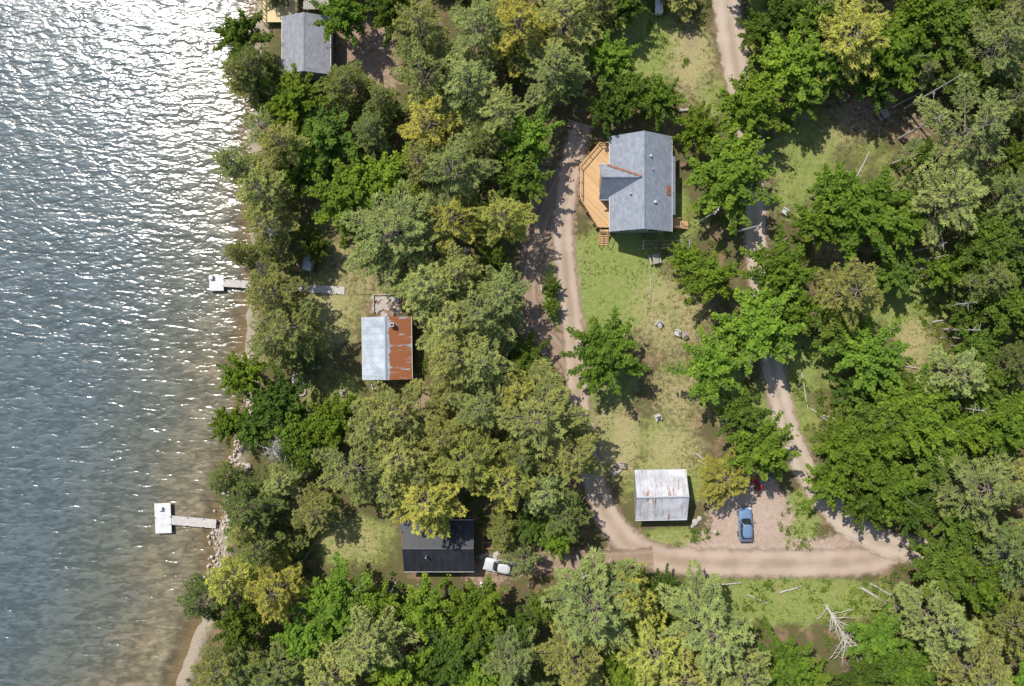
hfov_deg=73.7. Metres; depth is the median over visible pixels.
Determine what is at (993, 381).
deciduous tree
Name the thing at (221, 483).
spruce tree
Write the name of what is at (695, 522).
boulder
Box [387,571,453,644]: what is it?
maple tree
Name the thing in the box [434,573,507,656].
maple tree
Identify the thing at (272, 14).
wooden deck
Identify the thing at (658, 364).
grass tufts
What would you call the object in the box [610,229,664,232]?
walls
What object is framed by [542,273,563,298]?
deciduous tree
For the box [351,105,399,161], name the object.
spruce tree
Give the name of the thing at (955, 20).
deciduous tree
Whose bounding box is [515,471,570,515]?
pine tree
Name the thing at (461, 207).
pine tree
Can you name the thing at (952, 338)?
fallen log
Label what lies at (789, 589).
fallen log
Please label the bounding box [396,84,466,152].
pine tree
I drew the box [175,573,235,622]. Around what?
spruce tree
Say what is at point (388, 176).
maple tree
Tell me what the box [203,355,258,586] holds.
shore rocks
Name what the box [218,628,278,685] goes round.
spruce tree
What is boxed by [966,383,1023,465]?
maple tree
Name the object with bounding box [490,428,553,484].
spruce tree
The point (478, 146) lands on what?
spruce tree
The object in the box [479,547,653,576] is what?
dirt track
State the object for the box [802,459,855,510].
maple tree
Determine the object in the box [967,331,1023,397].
spruce tree
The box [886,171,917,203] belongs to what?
pine tree
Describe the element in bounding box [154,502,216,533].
boat dock
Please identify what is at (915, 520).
deciduous tree
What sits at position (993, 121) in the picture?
pine tree
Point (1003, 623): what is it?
spruce tree
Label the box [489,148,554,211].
deciduous tree
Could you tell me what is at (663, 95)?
maple tree
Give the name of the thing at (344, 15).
maple tree
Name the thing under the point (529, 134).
maple tree
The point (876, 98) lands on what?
deciduous tree
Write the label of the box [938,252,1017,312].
spruce tree
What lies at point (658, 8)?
utility trailer
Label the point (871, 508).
deciduous tree
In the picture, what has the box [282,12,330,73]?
roof
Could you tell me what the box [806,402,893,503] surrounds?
maple tree
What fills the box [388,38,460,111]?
pine tree
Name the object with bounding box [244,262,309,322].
pine tree
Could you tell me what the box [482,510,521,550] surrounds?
spruce tree
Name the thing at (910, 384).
deciduous tree
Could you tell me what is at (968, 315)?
deciduous tree
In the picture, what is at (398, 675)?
maple tree
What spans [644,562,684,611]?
deciduous tree
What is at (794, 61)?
maple tree
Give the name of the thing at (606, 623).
pine tree
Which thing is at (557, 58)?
pine tree
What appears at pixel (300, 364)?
spruce tree
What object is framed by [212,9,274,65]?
deciduous tree
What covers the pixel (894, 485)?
maple tree
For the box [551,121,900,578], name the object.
gravel driveway
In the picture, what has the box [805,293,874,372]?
deciduous tree
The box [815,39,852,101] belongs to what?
deciduous tree
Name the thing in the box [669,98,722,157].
maple tree
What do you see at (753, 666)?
pine tree
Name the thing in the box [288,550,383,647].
maple tree
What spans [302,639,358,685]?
pine tree
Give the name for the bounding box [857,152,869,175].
fallen log
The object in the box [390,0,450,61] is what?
pine tree
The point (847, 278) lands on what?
pine tree
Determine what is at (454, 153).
pine tree
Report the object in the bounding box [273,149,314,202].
deciduous tree
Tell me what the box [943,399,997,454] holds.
maple tree
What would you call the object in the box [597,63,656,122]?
deciduous tree
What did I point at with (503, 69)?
spruce tree
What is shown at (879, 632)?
maple tree
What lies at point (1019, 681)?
maple tree
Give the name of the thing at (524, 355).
deciduous tree
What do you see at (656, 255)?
picnic table
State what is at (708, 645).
pine tree
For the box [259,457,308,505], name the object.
pine tree
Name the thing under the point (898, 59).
maple tree
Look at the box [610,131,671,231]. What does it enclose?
roof
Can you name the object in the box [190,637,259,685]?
pine tree
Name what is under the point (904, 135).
dead tree trunk
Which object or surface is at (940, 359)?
pine tree
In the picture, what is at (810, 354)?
fern undergrowth
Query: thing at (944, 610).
pine tree
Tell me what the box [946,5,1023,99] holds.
pine tree
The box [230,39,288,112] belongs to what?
spruce tree
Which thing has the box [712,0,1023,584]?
gravel road
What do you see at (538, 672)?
spruce tree
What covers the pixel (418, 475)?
pine tree
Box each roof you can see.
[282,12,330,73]
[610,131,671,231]
[669,155,674,214]
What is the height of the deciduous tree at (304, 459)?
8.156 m
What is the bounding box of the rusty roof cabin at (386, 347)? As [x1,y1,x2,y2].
[361,316,412,379]
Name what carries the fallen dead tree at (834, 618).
on the ground
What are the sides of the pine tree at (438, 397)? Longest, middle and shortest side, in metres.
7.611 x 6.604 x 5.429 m
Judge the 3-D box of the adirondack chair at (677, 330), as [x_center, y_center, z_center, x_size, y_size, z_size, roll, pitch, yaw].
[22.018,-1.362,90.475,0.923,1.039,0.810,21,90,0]
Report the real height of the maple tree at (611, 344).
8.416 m
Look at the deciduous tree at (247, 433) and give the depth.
85.51 m
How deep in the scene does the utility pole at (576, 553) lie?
86.70 m
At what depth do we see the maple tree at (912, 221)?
84.73 m
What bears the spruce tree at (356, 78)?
on the ground
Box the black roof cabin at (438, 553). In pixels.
[399,518,473,571]
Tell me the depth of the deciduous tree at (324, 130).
84.86 m
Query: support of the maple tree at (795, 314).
on the ground
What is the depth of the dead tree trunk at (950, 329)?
88.26 m
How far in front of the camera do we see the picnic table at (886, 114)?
90.23 m
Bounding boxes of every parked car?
[483,556,514,574]
[737,507,753,541]
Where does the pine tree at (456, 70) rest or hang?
on the ground
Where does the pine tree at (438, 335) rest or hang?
on the ground
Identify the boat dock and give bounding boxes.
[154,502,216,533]
[208,275,344,294]
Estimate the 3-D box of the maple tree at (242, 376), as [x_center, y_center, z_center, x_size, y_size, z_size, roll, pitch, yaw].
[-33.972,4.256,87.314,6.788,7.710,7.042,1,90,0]
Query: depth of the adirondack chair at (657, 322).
90.42 m
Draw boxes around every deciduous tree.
[204,589,274,654]
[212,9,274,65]
[222,406,272,451]
[246,366,311,430]
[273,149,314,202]
[278,421,327,473]
[279,96,364,176]
[301,228,334,263]
[359,665,383,685]
[365,0,426,47]
[415,616,496,685]
[472,242,510,276]
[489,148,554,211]
[493,331,552,380]
[496,605,539,648]
[514,506,554,543]
[521,589,561,626]
[541,295,562,317]
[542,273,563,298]
[586,85,632,138]
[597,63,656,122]
[602,0,649,33]
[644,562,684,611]
[715,385,775,436]
[733,7,782,55]
[749,0,809,45]
[778,0,839,42]
[781,72,829,121]
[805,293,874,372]
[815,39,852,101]
[828,368,877,413]
[829,650,892,685]
[835,482,891,531]
[844,64,904,114]
[844,391,905,442]
[874,247,921,298]
[885,363,948,421]
[897,491,942,539]
[898,136,950,181]
[901,0,991,69]
[903,422,974,505]
[905,529,997,604]
[926,44,1010,105]
[930,491,992,558]
[938,348,1018,416]
[940,286,989,337]
[947,319,1002,368]
[954,199,1023,291]
[967,0,1005,18]
[967,274,1023,346]
[991,134,1023,177]
[1009,250,1023,284]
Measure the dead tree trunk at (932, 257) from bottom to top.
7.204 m
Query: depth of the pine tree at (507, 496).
82.58 m
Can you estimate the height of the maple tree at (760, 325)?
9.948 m
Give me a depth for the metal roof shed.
87.99 m
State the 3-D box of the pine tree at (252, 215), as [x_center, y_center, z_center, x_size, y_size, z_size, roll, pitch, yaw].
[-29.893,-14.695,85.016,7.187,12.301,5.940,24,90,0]
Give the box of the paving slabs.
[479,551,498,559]
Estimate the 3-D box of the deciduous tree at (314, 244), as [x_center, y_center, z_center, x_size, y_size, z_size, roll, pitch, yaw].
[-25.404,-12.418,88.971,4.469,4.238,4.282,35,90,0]
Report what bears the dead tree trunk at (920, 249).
on the ground
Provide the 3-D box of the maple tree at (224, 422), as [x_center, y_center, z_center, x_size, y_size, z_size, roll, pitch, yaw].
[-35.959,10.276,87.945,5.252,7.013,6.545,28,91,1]
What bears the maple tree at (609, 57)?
on the ground
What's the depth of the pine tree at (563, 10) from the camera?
82.52 m
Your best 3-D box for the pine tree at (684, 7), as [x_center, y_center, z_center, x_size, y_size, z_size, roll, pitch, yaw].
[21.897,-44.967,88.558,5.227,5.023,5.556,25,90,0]
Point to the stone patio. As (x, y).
(377, 308)
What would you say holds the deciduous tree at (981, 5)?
on the ground
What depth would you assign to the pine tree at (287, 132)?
82.94 m
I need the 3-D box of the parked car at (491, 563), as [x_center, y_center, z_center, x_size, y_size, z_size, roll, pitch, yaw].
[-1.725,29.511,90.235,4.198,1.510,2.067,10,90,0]
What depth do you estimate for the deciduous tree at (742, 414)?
85.69 m
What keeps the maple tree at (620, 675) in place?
on the ground
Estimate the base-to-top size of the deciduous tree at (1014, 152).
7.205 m
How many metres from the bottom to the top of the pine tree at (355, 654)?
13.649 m
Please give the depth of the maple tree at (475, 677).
84.28 m
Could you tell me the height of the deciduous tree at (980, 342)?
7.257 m
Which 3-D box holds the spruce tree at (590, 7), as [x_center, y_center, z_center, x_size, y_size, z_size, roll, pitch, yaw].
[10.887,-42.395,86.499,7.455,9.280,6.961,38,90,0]
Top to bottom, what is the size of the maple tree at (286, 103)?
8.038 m
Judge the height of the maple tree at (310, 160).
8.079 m
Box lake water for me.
[0,0,245,685]
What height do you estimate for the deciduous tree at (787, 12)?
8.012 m
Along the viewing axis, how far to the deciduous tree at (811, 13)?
84.57 m
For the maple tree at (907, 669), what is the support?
on the ground
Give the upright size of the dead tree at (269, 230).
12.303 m
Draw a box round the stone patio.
[371,293,401,316]
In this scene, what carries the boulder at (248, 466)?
on the ground
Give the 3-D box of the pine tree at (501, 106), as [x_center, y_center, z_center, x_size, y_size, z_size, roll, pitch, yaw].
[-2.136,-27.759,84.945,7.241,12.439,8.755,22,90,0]
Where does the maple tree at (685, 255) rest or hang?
on the ground
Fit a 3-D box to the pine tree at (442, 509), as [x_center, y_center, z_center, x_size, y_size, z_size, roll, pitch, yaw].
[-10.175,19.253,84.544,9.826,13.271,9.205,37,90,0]
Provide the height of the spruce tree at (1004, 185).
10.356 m
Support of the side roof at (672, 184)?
attached to the roof at (638, 208)
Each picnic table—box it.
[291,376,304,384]
[648,253,661,264]
[877,107,890,120]
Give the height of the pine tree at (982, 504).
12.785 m
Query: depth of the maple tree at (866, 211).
83.85 m
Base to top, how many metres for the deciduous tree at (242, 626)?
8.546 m
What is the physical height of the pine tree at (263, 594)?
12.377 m
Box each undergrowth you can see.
[185,0,1023,685]
[222,0,1018,664]
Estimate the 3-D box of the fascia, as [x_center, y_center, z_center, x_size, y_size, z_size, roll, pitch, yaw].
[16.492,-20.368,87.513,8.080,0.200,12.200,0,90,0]
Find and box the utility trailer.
[653,0,662,14]
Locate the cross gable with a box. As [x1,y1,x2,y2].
[599,164,646,199]
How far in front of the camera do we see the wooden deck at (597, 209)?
89.70 m
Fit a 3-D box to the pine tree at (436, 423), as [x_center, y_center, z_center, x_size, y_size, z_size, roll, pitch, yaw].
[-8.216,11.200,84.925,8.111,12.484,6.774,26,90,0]
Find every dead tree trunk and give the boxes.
[897,113,943,139]
[903,74,962,109]
[912,236,946,252]
[917,254,949,261]
[940,302,976,307]
[943,323,980,334]
[956,405,989,415]
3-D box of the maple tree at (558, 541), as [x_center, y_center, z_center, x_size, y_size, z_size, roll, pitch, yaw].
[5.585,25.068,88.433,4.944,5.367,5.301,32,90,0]
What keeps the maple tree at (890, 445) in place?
on the ground
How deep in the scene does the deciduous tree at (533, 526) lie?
87.02 m
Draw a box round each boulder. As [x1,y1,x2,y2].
[244,463,251,469]
[692,519,698,525]
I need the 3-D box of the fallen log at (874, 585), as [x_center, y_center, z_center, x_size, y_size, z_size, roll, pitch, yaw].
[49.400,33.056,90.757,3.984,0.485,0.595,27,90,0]
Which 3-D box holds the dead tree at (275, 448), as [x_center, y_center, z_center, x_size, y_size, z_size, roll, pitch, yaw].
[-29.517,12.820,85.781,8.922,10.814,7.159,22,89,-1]
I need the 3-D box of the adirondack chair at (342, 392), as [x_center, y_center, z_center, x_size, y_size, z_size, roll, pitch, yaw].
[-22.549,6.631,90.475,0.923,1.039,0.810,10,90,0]
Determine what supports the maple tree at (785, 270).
on the ground
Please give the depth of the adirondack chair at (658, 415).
90.42 m
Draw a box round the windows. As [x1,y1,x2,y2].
[301,46,331,77]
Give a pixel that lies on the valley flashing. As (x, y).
(616, 167)
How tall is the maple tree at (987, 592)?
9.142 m
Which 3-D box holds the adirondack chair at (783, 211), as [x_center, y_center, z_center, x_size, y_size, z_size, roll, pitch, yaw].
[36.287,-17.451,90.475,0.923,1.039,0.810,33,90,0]
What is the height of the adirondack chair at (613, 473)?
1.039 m
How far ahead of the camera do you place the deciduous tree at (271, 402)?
84.73 m
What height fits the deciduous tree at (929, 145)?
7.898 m
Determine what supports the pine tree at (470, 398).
on the ground
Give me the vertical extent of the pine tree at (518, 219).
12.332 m
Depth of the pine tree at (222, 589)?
83.30 m
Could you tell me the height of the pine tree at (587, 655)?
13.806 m
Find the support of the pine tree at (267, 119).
on the ground
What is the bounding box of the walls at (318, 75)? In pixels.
[289,31,333,79]
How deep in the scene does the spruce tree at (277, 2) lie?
89.48 m
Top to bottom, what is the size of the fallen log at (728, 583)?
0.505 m
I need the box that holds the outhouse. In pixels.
[302,255,313,270]
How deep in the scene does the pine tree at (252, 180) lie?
82.47 m
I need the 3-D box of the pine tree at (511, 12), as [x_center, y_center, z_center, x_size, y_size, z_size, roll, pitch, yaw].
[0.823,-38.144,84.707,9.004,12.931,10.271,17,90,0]
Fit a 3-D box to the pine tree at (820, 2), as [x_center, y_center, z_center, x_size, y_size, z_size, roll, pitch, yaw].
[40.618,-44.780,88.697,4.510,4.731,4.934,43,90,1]
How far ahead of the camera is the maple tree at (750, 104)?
83.97 m
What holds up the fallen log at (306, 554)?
on the ground
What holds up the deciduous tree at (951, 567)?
on the ground
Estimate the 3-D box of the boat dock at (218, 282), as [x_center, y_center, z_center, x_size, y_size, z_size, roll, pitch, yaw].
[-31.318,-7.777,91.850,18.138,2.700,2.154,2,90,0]
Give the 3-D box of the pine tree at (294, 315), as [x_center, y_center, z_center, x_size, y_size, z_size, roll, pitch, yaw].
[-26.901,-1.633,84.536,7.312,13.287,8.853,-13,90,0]
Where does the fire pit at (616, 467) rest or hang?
on the ground
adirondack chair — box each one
[339,390,345,395]
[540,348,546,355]
[610,468,618,475]
[654,413,661,420]
[655,320,662,327]
[674,329,680,335]
[780,207,789,215]
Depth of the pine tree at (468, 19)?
82.83 m
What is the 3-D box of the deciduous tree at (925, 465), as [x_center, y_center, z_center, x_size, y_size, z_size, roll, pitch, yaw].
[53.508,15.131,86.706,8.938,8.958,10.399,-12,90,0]
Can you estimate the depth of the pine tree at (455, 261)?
83.26 m
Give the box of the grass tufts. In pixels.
[290,0,948,630]
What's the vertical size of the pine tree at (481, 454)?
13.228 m
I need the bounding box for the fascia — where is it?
[609,136,609,231]
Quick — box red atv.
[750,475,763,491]
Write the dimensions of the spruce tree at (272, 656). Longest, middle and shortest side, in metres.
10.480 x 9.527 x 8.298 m
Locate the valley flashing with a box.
[607,164,641,176]
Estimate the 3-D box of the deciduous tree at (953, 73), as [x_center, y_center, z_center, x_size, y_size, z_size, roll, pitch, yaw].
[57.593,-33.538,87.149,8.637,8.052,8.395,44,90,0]
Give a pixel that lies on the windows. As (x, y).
(303, 74)
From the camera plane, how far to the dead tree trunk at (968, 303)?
86.23 m
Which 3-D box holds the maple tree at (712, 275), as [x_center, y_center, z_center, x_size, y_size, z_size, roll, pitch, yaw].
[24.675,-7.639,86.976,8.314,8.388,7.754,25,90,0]
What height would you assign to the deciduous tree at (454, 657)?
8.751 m
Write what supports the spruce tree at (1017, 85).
on the ground
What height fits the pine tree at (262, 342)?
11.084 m
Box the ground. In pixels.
[165,0,1023,685]
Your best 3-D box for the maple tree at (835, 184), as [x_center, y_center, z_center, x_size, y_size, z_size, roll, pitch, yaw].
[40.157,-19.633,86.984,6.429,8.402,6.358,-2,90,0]
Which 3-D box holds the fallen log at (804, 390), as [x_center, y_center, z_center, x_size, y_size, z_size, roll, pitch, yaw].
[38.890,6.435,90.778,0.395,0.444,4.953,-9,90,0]
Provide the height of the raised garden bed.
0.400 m
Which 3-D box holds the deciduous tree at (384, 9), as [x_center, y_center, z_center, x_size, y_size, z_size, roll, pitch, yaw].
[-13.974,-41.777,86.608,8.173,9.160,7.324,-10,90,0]
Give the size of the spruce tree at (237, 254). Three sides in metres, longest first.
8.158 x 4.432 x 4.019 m
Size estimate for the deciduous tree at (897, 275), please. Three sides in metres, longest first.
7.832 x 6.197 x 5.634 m
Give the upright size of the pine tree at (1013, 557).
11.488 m
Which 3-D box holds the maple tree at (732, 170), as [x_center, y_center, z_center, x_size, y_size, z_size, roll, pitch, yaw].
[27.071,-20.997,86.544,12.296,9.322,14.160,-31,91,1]
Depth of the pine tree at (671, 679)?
81.82 m
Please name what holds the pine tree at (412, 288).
on the ground
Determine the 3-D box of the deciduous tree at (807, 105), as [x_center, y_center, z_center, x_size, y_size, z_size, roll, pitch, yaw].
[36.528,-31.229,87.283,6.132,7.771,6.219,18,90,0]
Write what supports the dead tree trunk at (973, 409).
on the ground
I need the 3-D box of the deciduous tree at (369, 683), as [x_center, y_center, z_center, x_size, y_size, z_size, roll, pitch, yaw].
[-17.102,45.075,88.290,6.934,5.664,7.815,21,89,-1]
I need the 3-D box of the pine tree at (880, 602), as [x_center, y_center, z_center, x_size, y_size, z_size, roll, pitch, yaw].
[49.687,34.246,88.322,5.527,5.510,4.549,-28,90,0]
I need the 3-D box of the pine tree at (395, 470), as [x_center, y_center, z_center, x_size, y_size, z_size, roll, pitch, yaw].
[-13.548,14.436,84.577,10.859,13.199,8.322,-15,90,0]
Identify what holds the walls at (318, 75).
on the ground
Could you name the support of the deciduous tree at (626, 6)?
on the ground
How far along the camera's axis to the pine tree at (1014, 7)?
83.67 m
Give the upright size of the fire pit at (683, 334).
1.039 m
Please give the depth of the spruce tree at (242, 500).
84.77 m
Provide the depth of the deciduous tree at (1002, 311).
84.41 m
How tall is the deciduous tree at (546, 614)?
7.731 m
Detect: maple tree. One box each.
[206,405,249,450]
[214,350,267,404]
[256,63,329,133]
[264,397,320,461]
[270,610,336,672]
[274,123,341,189]
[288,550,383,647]
[302,391,362,460]
[304,141,383,249]
[308,0,373,45]
[356,579,401,630]
[361,142,424,211]
[365,645,438,685]
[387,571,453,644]
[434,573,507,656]
[448,638,509,685]
[498,104,564,183]
[537,521,574,560]
[559,305,650,395]
[581,28,641,91]
[585,647,662,685]
[635,71,687,131]
[663,324,745,406]
[664,240,700,275]
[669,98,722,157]
[672,246,745,306]
[683,110,783,235]
[709,281,806,375]
[710,308,747,368]
[713,56,791,150]
[722,410,800,482]
[738,221,827,317]
[747,621,819,685]
[752,9,840,102]
[771,286,819,338]
[786,199,840,252]
[801,160,921,269]
[801,658,833,685]
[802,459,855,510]
[804,160,858,212]
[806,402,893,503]
[818,313,917,396]
[840,12,939,102]
[841,601,909,666]
[850,455,929,526]
[856,406,915,477]
[869,189,931,261]
[871,363,972,466]
[871,640,945,685]
[878,0,949,51]
[914,250,965,295]
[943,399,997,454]
[958,560,1010,618]
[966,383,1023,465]
[1005,648,1023,685]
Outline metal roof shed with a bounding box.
[634,469,688,520]
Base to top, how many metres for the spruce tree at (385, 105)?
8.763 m
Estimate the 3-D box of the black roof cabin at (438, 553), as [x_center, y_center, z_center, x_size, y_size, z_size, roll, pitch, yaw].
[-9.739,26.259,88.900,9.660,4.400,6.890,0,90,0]
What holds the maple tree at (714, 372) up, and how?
on the ground
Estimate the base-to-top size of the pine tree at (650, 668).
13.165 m
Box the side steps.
[672,218,689,229]
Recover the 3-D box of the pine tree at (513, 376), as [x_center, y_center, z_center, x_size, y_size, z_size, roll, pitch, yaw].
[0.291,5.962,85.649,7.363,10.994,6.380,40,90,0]
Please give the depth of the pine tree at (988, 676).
83.36 m
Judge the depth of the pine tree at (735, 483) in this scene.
86.23 m
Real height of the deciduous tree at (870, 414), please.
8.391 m
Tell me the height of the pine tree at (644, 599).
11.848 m
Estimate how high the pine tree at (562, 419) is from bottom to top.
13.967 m
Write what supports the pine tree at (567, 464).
on the ground
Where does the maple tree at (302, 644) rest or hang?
on the ground
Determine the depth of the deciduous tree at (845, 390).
87.27 m
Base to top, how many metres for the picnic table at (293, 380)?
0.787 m
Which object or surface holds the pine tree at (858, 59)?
on the ground
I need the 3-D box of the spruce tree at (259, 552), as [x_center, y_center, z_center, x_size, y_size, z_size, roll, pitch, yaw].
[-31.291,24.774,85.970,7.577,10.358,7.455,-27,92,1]
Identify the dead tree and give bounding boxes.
[239,189,314,253]
[242,423,296,477]
[815,604,861,666]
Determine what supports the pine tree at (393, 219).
on the ground
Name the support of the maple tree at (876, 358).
on the ground
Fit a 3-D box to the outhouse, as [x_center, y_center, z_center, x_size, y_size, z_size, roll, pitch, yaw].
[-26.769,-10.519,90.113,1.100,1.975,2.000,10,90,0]
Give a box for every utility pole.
[575,551,587,577]
[699,206,719,222]
[733,222,762,233]
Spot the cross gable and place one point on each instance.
(613, 180)
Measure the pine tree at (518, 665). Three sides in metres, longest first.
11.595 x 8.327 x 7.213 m
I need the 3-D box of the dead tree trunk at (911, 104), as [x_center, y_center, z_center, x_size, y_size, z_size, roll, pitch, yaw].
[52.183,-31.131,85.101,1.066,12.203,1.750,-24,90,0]
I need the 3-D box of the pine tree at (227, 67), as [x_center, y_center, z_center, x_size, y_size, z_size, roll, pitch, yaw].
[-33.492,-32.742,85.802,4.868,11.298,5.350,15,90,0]
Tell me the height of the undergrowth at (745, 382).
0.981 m
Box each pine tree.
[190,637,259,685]
[204,550,257,604]
[210,142,270,184]
[220,59,268,107]
[226,507,272,545]
[235,157,294,221]
[240,105,282,154]
[240,195,300,245]
[243,543,313,623]
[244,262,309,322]
[246,316,304,369]
[253,120,309,172]
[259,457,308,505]
[266,297,329,362]
[291,481,341,537]
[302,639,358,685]
[310,417,396,506]
[324,594,419,675]
[338,177,450,293]
[347,397,398,455]
[359,424,435,496]
[361,378,434,438]
[366,463,411,516]
[387,463,468,538]
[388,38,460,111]
[388,256,460,330]
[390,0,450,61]
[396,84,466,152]
[396,133,441,192]
[397,439,457,510]
[413,409,481,461]
[414,290,482,365]
[419,130,502,213]
[422,383,465,416]
[422,419,506,493]
[423,192,486,254]
[424,240,488,299]
[427,316,491,391]
[431,48,496,135]
[437,0,517,81]
[440,279,517,358]
[445,374,517,437]
[452,329,516,388]
[469,83,528,154]
[469,439,547,512]
[471,189,539,247]
[474,263,532,333]
[479,620,539,685]
[485,0,556,77]
[490,358,596,462]
[492,358,537,414]
[499,533,542,580]
[508,39,591,114]
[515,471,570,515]
[528,619,612,685]
[529,0,602,56]
[531,427,605,482]
[538,546,642,655]
[594,558,659,627]
[614,602,694,685]
[652,630,718,685]
[655,559,755,685]
[660,0,696,22]
[696,447,756,510]
[698,622,772,685]
[810,256,885,332]
[813,0,891,88]
[814,0,836,9]
[837,0,883,19]
[871,586,911,622]
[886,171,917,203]
[894,579,981,670]
[897,71,1015,185]
[903,56,942,92]
[903,150,990,255]
[913,444,1023,539]
[915,342,988,400]
[921,617,1014,685]
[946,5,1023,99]
[971,457,1023,510]
[974,0,1023,47]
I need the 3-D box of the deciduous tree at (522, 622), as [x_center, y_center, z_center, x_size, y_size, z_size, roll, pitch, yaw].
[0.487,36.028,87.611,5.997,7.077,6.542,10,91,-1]
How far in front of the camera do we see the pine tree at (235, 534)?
82.46 m
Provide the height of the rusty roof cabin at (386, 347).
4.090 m
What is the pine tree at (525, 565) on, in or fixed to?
on the ground
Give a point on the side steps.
(678, 223)
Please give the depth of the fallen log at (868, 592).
90.62 m
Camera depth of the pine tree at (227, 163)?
82.74 m
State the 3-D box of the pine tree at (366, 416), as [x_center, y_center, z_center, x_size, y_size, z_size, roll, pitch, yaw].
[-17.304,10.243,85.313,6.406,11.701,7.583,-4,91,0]
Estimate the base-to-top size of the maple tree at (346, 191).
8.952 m
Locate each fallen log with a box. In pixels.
[296,541,316,567]
[703,582,740,585]
[779,585,800,593]
[801,373,807,408]
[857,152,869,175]
[861,587,896,609]
[870,583,891,595]
[891,87,927,108]
[940,337,962,339]
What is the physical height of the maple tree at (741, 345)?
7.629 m
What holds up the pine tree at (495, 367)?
on the ground
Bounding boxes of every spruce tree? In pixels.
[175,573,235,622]
[206,460,245,495]
[216,463,298,540]
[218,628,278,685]
[223,239,263,270]
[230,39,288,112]
[233,512,302,571]
[246,627,316,685]
[252,224,309,274]
[256,0,288,6]
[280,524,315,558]
[281,340,326,378]
[316,59,379,128]
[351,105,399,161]
[361,82,407,131]
[461,117,511,173]
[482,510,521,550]
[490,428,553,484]
[494,45,530,87]
[517,662,560,685]
[534,482,594,542]
[573,0,625,34]
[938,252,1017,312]
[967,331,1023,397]
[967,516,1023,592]
[968,162,1023,234]
[969,69,1023,126]
[972,585,1023,660]
[1012,107,1023,142]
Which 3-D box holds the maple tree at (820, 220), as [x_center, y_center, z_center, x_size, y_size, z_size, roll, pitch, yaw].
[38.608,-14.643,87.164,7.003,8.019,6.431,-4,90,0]
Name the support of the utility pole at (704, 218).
on the ground
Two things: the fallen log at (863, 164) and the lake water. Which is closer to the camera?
the fallen log at (863, 164)
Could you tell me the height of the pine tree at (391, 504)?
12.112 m
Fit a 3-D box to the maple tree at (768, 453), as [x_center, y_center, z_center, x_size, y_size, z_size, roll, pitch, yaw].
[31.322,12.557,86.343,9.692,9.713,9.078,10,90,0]
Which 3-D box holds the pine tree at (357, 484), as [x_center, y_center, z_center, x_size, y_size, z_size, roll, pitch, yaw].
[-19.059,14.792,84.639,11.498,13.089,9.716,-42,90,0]
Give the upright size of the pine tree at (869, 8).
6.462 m
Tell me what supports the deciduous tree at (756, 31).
on the ground
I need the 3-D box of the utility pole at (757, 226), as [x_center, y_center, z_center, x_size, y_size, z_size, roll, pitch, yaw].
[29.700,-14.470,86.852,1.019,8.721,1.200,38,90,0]
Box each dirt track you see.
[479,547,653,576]
[522,173,565,371]
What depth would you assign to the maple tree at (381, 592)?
85.21 m
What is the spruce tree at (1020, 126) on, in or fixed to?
on the ground
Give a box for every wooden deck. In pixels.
[260,0,327,24]
[578,142,609,245]
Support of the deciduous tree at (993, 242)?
on the ground
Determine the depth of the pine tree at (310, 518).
86.05 m
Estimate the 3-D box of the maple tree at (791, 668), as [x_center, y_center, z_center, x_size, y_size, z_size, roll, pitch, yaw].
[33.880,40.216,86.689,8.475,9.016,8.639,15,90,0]
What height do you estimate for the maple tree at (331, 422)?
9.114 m
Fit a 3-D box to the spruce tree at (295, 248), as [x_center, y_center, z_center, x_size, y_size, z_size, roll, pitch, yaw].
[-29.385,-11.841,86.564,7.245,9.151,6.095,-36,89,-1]
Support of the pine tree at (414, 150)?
on the ground
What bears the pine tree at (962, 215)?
on the ground
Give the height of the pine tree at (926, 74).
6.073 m
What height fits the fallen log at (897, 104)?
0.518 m
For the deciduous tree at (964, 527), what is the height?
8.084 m
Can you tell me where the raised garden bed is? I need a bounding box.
[483,528,492,548]
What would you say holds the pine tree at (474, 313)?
on the ground
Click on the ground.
(635, 424)
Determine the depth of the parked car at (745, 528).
90.04 m
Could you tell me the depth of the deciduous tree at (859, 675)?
86.01 m
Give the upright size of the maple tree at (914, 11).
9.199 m
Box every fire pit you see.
[612,463,621,472]
[680,331,687,338]
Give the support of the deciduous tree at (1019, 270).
on the ground
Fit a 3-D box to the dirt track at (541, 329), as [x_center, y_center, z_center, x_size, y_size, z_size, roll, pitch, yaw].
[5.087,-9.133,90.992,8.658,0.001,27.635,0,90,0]
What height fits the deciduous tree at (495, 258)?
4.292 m
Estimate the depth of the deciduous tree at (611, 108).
85.68 m
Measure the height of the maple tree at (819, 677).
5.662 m
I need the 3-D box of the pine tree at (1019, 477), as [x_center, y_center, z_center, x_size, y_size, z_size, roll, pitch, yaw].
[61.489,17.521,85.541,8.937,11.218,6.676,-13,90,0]
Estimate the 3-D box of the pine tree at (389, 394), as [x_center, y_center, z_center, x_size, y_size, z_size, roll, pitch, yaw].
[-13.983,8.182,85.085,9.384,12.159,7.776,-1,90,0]
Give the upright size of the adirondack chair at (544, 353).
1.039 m
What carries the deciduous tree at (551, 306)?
on the ground
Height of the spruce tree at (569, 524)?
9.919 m
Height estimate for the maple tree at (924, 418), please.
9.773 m
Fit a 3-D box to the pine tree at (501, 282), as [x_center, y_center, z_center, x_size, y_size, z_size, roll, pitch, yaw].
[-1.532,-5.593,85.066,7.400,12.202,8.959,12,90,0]
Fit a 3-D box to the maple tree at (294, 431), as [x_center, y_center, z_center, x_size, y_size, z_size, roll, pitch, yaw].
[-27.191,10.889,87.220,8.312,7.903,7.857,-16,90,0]

